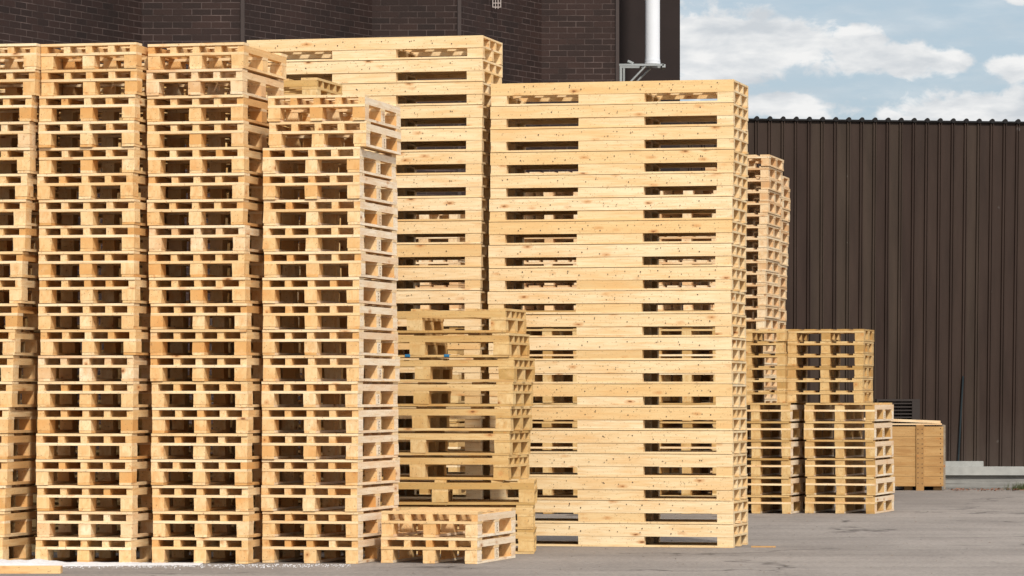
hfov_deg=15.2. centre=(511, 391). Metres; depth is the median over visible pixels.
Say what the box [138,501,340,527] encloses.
wooden pallet
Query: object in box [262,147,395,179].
wooden pallet
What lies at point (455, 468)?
wooden pallet
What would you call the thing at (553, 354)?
wooden pallet
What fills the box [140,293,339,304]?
wooden pallet
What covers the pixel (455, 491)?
wooden pallet
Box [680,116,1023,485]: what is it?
warehouse
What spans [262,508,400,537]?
wooden pallet
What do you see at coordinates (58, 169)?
wooden pallet
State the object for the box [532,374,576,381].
wooden pallet
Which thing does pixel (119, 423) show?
wooden pallet
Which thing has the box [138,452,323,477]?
wooden pallet
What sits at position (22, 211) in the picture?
wooden pallet
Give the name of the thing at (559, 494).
wooden pallet
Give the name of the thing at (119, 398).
wooden pallet
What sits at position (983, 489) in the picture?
leaf litter
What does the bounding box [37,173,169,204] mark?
wooden pallet
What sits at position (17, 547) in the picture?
wooden pallet
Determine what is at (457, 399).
wooden pallet
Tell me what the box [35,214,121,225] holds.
wooden pallet
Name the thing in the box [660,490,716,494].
wooden pallet
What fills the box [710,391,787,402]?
flat pallet
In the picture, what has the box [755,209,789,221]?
flat pallet
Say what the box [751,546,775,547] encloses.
wooden lath
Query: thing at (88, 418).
wooden pallet
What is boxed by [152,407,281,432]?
wooden pallet
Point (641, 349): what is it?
long pallet
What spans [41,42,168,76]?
wooden pallet
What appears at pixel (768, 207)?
flat pallet
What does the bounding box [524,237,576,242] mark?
flat pallet
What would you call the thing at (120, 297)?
wooden pallet
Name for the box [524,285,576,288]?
flat pallet
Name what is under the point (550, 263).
flat pallet
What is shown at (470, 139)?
long pallet
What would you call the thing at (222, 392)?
wooden pallet
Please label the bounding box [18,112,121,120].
wooden pallet
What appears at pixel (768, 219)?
flat pallet
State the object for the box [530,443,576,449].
wooden pallet
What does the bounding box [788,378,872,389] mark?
flat pallet
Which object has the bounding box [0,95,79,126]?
wooden pallet
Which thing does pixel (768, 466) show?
wooden pallet
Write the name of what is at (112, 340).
wooden pallet
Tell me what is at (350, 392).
wooden pallet
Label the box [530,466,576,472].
wooden pallet
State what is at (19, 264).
wooden pallet
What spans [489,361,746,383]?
long pallet
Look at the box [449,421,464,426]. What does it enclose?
wooden pallet
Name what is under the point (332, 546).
wooden pallet
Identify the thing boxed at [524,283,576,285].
flat pallet
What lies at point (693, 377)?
wooden pallet
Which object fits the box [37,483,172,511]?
wooden pallet
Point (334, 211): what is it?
wooden pallet
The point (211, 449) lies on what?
wooden pallet
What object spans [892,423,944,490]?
wooden crate
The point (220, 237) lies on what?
wooden pallet
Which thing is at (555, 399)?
wooden pallet
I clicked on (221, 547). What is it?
wooden pallet
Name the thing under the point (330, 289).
wooden pallet
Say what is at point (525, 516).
wooden pallet
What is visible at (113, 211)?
wooden pallet
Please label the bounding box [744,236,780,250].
flat pallet
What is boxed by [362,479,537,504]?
wooden pallet
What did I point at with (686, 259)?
flat pallet
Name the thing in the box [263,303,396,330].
wooden pallet
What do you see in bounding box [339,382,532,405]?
wooden pallet
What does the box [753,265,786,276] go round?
flat pallet
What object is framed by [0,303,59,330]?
wooden pallet
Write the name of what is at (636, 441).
long pallet
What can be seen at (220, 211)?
wooden pallet
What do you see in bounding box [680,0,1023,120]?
sky
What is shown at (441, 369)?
wooden pallet
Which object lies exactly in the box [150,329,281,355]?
wooden pallet
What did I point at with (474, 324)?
long pallet
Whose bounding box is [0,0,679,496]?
brick building
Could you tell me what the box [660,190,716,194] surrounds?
flat pallet
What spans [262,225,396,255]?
wooden pallet
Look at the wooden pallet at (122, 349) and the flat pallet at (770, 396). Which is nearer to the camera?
the wooden pallet at (122, 349)
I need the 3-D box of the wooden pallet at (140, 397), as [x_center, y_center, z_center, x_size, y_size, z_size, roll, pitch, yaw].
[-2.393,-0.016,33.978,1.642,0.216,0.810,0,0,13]
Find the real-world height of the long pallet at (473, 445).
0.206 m
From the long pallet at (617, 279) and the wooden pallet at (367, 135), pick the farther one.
the long pallet at (617, 279)
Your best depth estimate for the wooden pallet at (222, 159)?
31.44 m
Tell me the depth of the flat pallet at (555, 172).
44.20 m
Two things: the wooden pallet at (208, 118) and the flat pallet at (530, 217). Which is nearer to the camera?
the wooden pallet at (208, 118)
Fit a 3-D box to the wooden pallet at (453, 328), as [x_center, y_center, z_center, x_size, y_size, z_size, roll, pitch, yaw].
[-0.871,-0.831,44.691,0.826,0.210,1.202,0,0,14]
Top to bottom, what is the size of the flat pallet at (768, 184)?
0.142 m
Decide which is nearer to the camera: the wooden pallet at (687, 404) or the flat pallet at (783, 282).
the wooden pallet at (687, 404)
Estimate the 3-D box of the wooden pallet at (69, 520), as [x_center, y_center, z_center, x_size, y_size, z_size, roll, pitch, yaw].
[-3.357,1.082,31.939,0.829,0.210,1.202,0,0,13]
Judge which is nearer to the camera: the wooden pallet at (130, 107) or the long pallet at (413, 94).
the wooden pallet at (130, 107)
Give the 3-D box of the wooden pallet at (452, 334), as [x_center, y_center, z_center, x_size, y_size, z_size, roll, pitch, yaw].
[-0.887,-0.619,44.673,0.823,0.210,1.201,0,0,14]
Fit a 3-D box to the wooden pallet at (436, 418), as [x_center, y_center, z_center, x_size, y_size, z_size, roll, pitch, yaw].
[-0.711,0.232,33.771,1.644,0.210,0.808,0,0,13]
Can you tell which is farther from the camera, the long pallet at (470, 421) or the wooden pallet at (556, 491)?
the wooden pallet at (556, 491)
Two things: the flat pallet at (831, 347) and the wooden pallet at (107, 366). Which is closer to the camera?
the wooden pallet at (107, 366)
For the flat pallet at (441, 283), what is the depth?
44.39 m
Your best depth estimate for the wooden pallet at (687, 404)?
44.11 m
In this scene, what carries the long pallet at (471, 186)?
on the long pallet at (471, 209)
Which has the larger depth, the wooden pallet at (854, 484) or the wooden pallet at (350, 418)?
the wooden pallet at (854, 484)
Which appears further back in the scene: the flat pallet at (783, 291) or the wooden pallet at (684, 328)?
the flat pallet at (783, 291)
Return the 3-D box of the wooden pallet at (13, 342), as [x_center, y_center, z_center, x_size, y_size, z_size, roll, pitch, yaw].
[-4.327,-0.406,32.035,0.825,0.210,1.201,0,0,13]
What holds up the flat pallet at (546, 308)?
on the wooden pallet at (553, 311)
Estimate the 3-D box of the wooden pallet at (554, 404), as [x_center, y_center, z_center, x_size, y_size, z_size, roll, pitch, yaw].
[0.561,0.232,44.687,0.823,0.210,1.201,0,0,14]
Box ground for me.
[0,486,1023,575]
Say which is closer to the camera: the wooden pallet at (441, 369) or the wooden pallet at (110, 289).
the wooden pallet at (110, 289)
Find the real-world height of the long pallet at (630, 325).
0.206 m
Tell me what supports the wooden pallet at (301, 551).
on the ground
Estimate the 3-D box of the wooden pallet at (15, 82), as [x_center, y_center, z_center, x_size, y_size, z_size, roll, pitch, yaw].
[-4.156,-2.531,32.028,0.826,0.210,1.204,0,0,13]
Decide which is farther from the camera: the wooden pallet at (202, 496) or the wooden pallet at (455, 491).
the wooden pallet at (455, 491)
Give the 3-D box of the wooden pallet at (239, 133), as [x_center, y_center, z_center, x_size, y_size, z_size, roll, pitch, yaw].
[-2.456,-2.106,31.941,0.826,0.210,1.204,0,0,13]
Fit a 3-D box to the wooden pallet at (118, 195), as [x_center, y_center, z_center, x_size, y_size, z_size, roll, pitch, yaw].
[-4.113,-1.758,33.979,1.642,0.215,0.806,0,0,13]
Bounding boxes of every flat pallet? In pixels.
[415,282,464,285]
[415,285,464,288]
[415,305,464,310]
[416,214,464,218]
[416,237,464,241]
[416,260,464,264]
[523,305,575,310]
[524,215,576,219]
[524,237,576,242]
[524,260,576,265]
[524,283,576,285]
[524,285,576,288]
[525,192,577,196]
[526,171,577,172]
[658,305,714,310]
[659,236,715,241]
[659,259,714,260]
[659,260,714,264]
[659,282,715,285]
[659,285,715,287]
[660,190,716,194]
[660,213,715,217]
[705,166,782,182]
[709,341,787,353]
[709,399,776,402]
[710,271,779,284]
[710,283,779,296]
[710,329,788,341]
[710,354,788,365]
[710,366,786,377]
[710,378,787,389]
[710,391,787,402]
[711,248,780,261]
[711,295,780,307]
[711,306,780,318]
[711,318,778,329]
[712,190,781,204]
[716,154,783,170]
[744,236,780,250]
[745,213,781,227]
[745,260,779,273]
[747,201,781,216]
[747,225,780,239]
[747,388,777,398]
[748,178,782,193]
[752,321,785,329]
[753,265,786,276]
[753,276,786,287]
[753,287,786,298]
[754,197,790,210]
[754,231,788,243]
[754,243,787,254]
[754,254,787,265]
[754,299,785,309]
[754,310,786,320]
[755,175,788,188]
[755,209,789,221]
[755,220,788,232]
[756,187,789,199]
[758,376,776,387]
[763,346,775,352]
[763,353,776,364]
[764,334,776,341]
[764,365,776,375]
[787,341,873,353]
[787,366,872,377]
[787,391,872,402]
[788,329,873,341]
[788,354,873,365]
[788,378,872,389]
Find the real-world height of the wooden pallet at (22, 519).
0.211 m
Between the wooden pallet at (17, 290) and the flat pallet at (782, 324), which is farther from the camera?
the flat pallet at (782, 324)
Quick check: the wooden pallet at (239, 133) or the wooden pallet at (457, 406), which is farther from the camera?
the wooden pallet at (457, 406)
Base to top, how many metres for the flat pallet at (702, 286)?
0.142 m
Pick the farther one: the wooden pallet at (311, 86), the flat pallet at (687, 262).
the flat pallet at (687, 262)
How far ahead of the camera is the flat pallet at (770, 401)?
48.43 m
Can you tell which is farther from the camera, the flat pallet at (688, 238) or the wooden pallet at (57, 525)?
the flat pallet at (688, 238)
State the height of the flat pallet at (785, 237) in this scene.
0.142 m
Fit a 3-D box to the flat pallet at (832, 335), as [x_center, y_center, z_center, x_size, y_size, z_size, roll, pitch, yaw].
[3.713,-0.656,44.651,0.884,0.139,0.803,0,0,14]
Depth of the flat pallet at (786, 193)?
50.44 m
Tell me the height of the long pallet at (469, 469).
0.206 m
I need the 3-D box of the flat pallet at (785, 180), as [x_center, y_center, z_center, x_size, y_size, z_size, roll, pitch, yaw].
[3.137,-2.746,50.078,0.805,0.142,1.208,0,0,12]
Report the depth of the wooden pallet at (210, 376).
33.75 m
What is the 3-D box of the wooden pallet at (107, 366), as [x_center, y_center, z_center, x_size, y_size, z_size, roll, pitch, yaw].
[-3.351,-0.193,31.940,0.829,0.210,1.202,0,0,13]
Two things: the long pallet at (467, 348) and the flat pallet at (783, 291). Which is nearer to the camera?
the long pallet at (467, 348)
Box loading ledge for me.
[897,466,1023,488]
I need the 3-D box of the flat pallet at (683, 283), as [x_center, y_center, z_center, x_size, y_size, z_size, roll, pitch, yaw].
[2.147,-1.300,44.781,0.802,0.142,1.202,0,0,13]
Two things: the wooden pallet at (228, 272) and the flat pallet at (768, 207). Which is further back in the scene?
the flat pallet at (768, 207)
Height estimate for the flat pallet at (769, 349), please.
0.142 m
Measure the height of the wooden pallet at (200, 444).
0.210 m
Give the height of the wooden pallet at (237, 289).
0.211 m
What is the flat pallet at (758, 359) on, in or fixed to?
on the flat pallet at (758, 371)
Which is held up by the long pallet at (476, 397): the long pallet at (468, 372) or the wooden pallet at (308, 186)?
the long pallet at (468, 372)
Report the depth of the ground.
33.08 m
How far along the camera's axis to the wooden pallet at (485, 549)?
31.50 m
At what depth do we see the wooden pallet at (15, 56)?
31.43 m
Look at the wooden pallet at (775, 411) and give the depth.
44.34 m
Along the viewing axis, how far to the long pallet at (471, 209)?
35.08 m
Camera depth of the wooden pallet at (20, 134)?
31.45 m
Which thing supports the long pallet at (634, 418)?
on the long pallet at (636, 441)
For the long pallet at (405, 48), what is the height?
0.206 m
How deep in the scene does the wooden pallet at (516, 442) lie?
33.38 m
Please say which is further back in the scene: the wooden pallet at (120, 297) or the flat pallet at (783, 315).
the flat pallet at (783, 315)
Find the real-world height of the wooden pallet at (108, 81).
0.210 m
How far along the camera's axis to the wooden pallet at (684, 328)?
44.18 m
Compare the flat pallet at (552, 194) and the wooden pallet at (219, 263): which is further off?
the flat pallet at (552, 194)
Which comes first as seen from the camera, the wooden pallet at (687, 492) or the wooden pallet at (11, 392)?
the wooden pallet at (11, 392)
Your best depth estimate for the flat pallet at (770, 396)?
48.44 m
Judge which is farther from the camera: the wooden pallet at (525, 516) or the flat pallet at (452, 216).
the flat pallet at (452, 216)
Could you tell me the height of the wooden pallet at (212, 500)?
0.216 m
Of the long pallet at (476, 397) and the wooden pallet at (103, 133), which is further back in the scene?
the long pallet at (476, 397)
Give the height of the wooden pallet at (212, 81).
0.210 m
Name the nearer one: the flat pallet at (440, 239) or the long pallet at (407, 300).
the long pallet at (407, 300)
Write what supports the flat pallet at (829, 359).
on the flat pallet at (829, 371)
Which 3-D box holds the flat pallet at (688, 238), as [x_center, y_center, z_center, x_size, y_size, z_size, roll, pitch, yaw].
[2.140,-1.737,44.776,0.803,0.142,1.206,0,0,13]
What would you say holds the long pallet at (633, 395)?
on the long pallet at (634, 418)
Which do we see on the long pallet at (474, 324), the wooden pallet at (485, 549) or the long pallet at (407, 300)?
the long pallet at (407, 300)
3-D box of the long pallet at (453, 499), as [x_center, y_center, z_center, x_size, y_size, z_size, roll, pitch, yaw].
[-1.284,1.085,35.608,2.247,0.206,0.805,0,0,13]
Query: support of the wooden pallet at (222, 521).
on the wooden pallet at (221, 547)
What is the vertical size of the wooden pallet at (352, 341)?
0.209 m
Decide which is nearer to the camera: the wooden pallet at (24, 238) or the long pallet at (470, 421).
the wooden pallet at (24, 238)
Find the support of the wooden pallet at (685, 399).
on the wooden pallet at (687, 404)
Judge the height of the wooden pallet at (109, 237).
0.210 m
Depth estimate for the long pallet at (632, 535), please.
34.70 m
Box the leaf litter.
[945,488,1021,490]
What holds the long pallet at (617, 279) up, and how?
on the long pallet at (643, 302)
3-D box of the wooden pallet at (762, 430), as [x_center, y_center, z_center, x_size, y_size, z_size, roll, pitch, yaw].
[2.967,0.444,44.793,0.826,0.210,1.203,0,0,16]
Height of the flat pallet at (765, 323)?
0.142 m
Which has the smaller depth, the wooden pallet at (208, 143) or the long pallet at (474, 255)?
the wooden pallet at (208, 143)
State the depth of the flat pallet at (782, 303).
50.45 m
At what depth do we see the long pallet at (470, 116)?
35.09 m
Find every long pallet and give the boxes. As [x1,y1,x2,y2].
[247,35,502,64]
[266,82,491,106]
[267,105,490,129]
[267,128,490,153]
[268,59,502,84]
[297,151,490,176]
[297,291,487,310]
[298,175,490,199]
[298,221,498,245]
[298,244,497,268]
[298,317,488,335]
[298,391,489,403]
[299,198,489,222]
[299,268,497,291]
[299,343,488,359]
[299,455,489,474]
[300,367,489,382]
[339,498,494,500]
[342,479,489,498]
[381,406,489,426]
[381,431,489,451]
[488,243,745,268]
[488,290,745,314]
[488,337,745,360]
[489,197,746,222]
[489,220,746,245]
[489,267,746,291]
[489,314,745,337]
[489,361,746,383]
[489,384,746,406]
[489,453,747,477]
[490,103,747,131]
[490,126,747,153]
[490,150,748,176]
[490,173,747,199]
[490,407,746,429]
[490,430,746,453]
[490,476,747,500]
[491,79,747,108]
[495,499,747,523]
[515,522,747,547]
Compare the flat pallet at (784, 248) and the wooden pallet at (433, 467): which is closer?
the wooden pallet at (433, 467)
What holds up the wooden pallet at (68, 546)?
on the ground
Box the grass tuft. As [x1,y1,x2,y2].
[1003,482,1023,489]
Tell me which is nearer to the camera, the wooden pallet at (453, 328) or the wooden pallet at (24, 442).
the wooden pallet at (24, 442)
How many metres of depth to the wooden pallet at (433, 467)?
33.38 m
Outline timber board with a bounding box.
[0,566,62,573]
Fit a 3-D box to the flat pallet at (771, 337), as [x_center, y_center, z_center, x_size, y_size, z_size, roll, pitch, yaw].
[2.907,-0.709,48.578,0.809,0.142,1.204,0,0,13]
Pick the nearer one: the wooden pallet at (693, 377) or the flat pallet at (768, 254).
the wooden pallet at (693, 377)
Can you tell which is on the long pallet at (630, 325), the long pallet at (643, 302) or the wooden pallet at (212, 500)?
the long pallet at (643, 302)
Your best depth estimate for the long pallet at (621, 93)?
34.77 m
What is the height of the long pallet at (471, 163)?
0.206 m
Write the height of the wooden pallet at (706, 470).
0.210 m
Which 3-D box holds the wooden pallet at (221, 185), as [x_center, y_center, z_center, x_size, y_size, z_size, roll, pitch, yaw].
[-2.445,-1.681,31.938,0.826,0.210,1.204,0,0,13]
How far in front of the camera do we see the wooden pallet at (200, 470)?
31.44 m
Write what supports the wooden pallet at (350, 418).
on the wooden pallet at (311, 444)
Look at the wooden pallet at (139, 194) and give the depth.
33.76 m
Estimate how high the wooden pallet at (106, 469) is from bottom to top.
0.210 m
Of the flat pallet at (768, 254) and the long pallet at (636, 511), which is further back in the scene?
the flat pallet at (768, 254)
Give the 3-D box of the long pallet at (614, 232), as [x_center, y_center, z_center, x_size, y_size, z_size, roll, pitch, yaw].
[0.972,-1.440,35.095,2.247,0.206,0.805,0,0,13]
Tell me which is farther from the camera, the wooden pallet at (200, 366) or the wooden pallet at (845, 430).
the wooden pallet at (845, 430)
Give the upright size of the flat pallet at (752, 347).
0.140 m
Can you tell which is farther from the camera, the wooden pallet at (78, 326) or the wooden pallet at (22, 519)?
the wooden pallet at (78, 326)
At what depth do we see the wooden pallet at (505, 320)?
33.37 m
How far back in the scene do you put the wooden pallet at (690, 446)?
44.25 m
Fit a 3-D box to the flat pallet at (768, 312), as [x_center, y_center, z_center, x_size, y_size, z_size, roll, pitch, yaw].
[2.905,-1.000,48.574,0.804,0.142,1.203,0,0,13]
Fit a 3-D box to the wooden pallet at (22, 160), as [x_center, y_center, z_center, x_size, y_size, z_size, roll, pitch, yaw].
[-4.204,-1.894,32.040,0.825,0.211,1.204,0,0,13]
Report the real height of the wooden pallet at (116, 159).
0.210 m
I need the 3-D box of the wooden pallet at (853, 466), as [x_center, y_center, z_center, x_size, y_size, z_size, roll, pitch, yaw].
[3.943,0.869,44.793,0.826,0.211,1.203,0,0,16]
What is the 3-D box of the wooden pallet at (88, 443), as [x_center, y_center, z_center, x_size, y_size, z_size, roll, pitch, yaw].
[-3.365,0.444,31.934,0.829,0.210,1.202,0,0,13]
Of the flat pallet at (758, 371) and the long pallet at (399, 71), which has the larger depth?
the flat pallet at (758, 371)
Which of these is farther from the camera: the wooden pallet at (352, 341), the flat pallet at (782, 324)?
the flat pallet at (782, 324)
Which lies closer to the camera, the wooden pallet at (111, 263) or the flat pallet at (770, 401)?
the wooden pallet at (111, 263)
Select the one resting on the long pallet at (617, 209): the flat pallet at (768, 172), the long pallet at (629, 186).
the long pallet at (629, 186)
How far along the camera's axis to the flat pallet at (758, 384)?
44.30 m
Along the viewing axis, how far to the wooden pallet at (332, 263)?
31.52 m
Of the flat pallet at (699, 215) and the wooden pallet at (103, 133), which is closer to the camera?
the wooden pallet at (103, 133)
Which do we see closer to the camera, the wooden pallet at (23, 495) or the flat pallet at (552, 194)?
the wooden pallet at (23, 495)
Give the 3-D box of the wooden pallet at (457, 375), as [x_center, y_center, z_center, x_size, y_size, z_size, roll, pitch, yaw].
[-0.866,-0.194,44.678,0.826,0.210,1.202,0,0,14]
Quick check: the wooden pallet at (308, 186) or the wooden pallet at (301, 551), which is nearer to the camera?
the wooden pallet at (308, 186)
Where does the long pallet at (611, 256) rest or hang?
on the long pallet at (617, 279)
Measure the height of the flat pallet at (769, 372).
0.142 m
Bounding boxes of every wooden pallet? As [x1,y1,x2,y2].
[0,43,82,75]
[0,69,82,101]
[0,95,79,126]
[0,121,79,152]
[0,147,61,178]
[0,174,76,203]
[0,199,61,229]
[0,225,61,255]
[0,251,59,278]
[0,278,60,304]
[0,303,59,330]
[0,330,62,355]
[0,355,59,381]
[0,368,121,377]
[0,378,138,402]
[0,381,59,406]
[0,407,57,432]
[0,432,56,458]
[0,458,56,484]
[0,483,36,510]
[0,509,36,536]
[0,532,53,559]
[2,330,142,352]
[4,305,121,327]
[9,268,121,276]
[14,476,137,502]
[14,501,140,527]
[14,526,138,552]
[17,428,139,452]
[17,452,138,477]
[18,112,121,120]
[31,279,121,302]
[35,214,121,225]
[35,532,171,562]
[36,163,121,172]
[36,432,170,458]
[36,458,175,484]
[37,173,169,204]
[37,188,119,202]
[37,407,171,432]
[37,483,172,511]
[37,508,172,537]
[38,121,167,152]
[38,251,168,278]
[38,303,170,329]
[38,355,177,381]
[38,381,171,406]
[39,94,168,127]
[39,147,168,178]
[39,199,167,229]
[39,225,169,252]
[39,277,170,304]
[40,329,169,355]
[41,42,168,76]
[41,68,167,101]
[58,403,120,427]
[138,190,339,203]
[138,403,322,426]
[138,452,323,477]
[138,477,341,502]
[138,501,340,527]
[138,525,341,552]
[139,264,340,279]
[139,304,322,327]
[139,353,323,377]
[139,378,324,402]
[139,427,322,452]
[140,112,290,127]
[140,137,268,150]
[140,213,340,227]
[140,241,339,254]
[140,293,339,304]
[141,77,342,101]
[141,153,338,176]
[141,330,323,352]
[146,68,283,102]
[147,94,268,128]
[147,120,283,153]
[147,199,284,230]
[148,42,286,79]
[148,147,282,178]
[148,173,283,204]
[148,251,282,279]
[149,225,280,253]
[149,277,283,304]
[150,303,281,329]
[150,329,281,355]
[150,355,284,381]
[151,382,280,406]
[151,432,281,458]
[151,457,287,484]
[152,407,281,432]
[152,483,281,511]
[152,532,288,563]
[153,508,290,537]
[261,381,397,406]
[261,483,398,511]
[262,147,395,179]
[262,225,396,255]
[262,277,396,305]
[262,329,397,355]
[262,407,398,432]
[262,432,398,458]
[262,457,399,484]
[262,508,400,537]
[262,532,399,563]
[263,173,397,204]
[263,199,397,230]
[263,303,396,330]
[263,355,399,380]
[264,251,397,280]
[268,94,400,129]
[268,121,400,154]
[339,308,526,333]
[339,333,529,357]
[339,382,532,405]
[339,406,531,430]
[339,430,530,454]
[340,454,529,479]
[341,358,534,381]
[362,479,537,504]
[362,505,534,528]
[363,527,536,553]
[381,507,515,537]
[381,533,515,563]
[398,373,471,383]
[416,489,465,494]
[443,310,464,329]
[443,329,464,334]
[443,403,473,420]
[446,465,464,471]
[447,350,463,354]
[448,442,464,448]
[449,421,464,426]
[451,396,464,402]
[526,310,576,328]
[526,329,576,335]
[529,351,576,358]
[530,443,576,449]
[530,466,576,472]
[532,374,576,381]
[532,403,576,420]
[532,421,576,426]
[533,396,576,402]
[537,489,577,494]
[537,493,577,513]
[658,310,714,328]
[659,329,714,334]
[659,351,715,357]
[659,373,714,381]
[659,396,715,402]
[659,403,715,420]
[659,421,715,427]
[659,466,715,473]
[660,443,715,450]
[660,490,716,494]
[660,493,716,513]
[746,403,805,420]
[747,421,804,439]
[747,439,806,457]
[747,457,806,476]
[747,474,807,494]
[747,492,805,513]
[804,403,893,420]
[804,421,891,439]
[805,439,893,457]
[805,457,893,476]
[805,492,893,513]
[806,475,894,494]
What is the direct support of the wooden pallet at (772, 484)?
on the wooden pallet at (785, 504)
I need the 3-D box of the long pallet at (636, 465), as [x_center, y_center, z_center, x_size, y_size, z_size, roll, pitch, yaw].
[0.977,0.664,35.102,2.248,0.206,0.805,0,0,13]
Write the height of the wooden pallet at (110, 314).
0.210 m
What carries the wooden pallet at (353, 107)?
on the wooden pallet at (367, 135)
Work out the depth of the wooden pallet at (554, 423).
44.32 m
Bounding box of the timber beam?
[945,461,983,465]
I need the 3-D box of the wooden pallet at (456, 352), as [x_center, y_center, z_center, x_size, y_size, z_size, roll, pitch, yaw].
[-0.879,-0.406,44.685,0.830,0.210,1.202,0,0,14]
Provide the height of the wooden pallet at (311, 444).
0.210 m
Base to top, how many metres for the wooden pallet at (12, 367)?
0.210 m
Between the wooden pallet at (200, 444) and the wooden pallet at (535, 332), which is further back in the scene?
the wooden pallet at (535, 332)
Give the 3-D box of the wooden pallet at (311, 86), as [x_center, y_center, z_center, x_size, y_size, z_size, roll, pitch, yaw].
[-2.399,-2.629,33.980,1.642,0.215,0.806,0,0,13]
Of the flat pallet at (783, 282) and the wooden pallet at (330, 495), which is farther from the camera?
the flat pallet at (783, 282)
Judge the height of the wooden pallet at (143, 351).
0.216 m
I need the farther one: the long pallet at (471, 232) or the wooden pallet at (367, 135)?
the long pallet at (471, 232)
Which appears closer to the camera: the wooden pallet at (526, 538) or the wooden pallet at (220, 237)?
the wooden pallet at (220, 237)
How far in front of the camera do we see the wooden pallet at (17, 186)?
31.45 m
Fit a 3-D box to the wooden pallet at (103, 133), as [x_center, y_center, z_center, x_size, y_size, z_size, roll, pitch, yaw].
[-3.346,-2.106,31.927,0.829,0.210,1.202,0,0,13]
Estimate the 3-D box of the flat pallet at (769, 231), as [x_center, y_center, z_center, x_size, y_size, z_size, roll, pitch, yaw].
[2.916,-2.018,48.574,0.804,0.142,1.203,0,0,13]
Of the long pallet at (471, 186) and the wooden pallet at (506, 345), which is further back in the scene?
the long pallet at (471, 186)
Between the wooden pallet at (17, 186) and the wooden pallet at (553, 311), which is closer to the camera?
the wooden pallet at (17, 186)
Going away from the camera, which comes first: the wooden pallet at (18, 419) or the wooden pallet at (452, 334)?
the wooden pallet at (18, 419)
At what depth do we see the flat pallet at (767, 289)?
48.42 m
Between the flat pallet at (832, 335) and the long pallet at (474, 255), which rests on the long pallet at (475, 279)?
the long pallet at (474, 255)
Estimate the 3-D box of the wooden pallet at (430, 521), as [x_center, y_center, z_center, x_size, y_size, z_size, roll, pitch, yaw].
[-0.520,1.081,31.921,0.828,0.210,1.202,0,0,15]
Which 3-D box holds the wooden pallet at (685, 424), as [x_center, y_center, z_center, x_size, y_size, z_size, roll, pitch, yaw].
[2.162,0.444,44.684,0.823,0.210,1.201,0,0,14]
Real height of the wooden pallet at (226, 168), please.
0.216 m
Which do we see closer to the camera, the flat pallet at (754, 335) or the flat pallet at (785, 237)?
the flat pallet at (754, 335)
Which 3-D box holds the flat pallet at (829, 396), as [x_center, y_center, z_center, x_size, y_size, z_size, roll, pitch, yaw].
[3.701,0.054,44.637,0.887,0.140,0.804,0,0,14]
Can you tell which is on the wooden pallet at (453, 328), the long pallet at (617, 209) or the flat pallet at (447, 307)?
the flat pallet at (447, 307)
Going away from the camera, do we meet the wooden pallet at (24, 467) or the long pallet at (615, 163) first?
the wooden pallet at (24, 467)
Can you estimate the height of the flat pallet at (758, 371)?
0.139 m
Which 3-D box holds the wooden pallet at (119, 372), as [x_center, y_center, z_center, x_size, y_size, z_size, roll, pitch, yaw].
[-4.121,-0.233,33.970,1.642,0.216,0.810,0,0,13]
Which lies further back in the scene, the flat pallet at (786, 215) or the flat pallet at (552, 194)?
the flat pallet at (786, 215)
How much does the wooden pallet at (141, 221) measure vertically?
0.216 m
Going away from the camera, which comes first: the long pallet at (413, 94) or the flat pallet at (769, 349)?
the long pallet at (413, 94)
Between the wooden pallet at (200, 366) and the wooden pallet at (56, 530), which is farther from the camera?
the wooden pallet at (56, 530)
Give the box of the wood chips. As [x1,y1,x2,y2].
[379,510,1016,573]
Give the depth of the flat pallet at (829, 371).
44.33 m
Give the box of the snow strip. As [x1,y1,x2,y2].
[0,559,348,569]
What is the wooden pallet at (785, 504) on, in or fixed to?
on the ground
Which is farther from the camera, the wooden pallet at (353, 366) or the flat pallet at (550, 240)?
the flat pallet at (550, 240)
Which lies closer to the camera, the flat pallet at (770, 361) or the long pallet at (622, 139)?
the long pallet at (622, 139)
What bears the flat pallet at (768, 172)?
on the flat pallet at (768, 184)
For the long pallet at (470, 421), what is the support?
on the long pallet at (473, 445)
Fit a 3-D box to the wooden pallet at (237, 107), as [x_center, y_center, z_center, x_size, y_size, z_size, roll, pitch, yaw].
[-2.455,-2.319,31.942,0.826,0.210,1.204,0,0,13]
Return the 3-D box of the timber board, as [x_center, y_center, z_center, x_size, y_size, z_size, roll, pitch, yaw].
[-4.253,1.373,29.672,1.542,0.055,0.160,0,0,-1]
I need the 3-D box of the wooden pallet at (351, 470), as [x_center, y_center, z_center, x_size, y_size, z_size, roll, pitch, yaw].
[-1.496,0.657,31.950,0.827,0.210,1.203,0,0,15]
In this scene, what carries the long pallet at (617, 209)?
on the long pallet at (614, 232)
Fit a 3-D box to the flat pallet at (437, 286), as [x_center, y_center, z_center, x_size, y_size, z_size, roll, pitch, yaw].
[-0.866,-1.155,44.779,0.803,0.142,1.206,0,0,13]
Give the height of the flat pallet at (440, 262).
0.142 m
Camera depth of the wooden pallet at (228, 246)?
33.76 m
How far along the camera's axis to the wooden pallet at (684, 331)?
44.17 m
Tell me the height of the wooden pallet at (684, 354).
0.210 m
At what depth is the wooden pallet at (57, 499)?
33.57 m
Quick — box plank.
[864,418,940,422]
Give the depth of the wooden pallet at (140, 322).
33.75 m
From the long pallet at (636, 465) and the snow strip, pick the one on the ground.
the snow strip
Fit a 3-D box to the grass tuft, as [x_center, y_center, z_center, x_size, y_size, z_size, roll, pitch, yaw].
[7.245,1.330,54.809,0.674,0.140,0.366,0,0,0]
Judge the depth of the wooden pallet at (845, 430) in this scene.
44.34 m
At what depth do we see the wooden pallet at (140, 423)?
33.75 m
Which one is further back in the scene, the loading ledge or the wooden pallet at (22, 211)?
the loading ledge
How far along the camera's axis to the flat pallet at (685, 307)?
44.70 m

